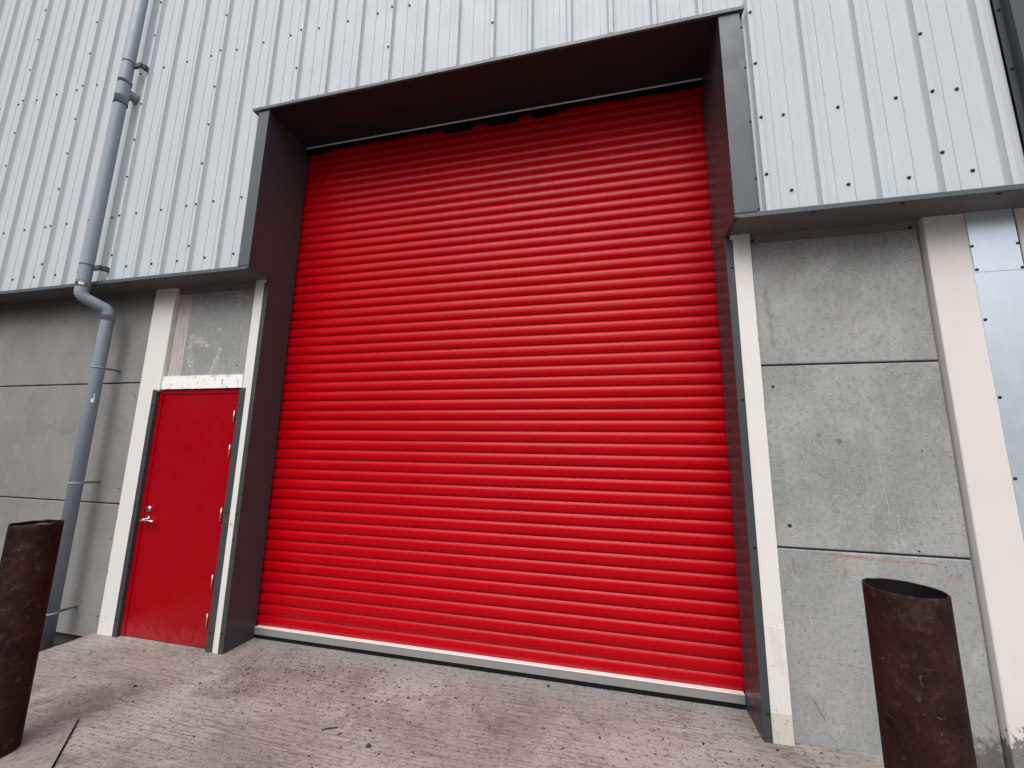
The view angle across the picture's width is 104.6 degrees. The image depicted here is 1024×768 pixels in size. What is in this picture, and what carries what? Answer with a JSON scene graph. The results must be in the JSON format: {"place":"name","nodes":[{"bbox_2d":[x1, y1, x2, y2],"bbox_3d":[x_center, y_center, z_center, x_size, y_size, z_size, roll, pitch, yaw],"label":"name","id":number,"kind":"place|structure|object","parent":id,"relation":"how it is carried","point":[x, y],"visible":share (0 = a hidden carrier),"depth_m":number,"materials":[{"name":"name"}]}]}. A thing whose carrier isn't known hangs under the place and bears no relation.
{"place":"outdoors","nodes":[
{"label":"outdoors","id":0,"kind":"place"},
{"bbox_2d":[24,632,883,767],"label":"concrete pad","id":1,"kind":"object","parent":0,"point":[146,739],"visible":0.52,"depth_m":2.53,"materials":[{"name":"grey concrete"}]},
{"bbox_2d":[0,721,77,767],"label":"smooth concrete","id":2,"kind":"object","parent":1,"relation":"on","point":[40,748],"visible":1,"depth_m":2.22,"materials":[{"name":"grey concrete"}]},
{"bbox_2d":[0,519,64,757],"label":"bollard","id":3,"kind":"object","parent":2,"relation":"on","point":[29,556],"visible":1,"depth_m":2.25,"materials":[{"name":"brown metal"}]},
{"bbox_2d":[27,719,78,767],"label":"expansion joint","id":4,"kind":"object","parent":2,"relation":"on","point":[64,744],"visible":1,"depth_m":2.25,"materials":[{"name":"black rubber"}]},
{"bbox_2d":[54,637,821,767],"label":"leaf litter","id":5,"kind":"object","parent":1,"relation":"on","point":[703,743],"visible":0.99,"depth_m":2.77,"materials":[{"name":"brown plant"}]},
{"bbox_2d":[862,578,976,767],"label":"bollard","id":6,"kind":"object","parent":1,"relation":"on","point":[922,706],"visible":1,"depth_m":1.26,"materials":[{"name":"brown metal"}]},
{"label":"ground","id":7,"kind":"structure","parent":0,"visible":0},
{"bbox_2d":[0,0,1023,767],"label":"warehouse","id":8,"kind":"structure","parent":7,"relation":"on","point":[666,348],"depth_m":3.38,"materials":[{"name":"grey metal"}]},
{"bbox_2d":[39,0,148,651],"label":"drainpipe","id":9,"kind":"object","parent":8,"relation":"attached to","point":[124,94],"visible":0.98,"depth_m":3.93,"materials":[{"name":"grey plastic"}]},
{"bbox_2d":[112,388,245,652],"bbox_3d":[-3.005,1.180,3.636,1.106,2.284,0.145,-1,-10,13],"label":"personnel door","id":10,"kind":"structure","parent":8,"relation":"in","point":[181,529],"depth_m":3.62,"materials":[{"name":"red paint"}]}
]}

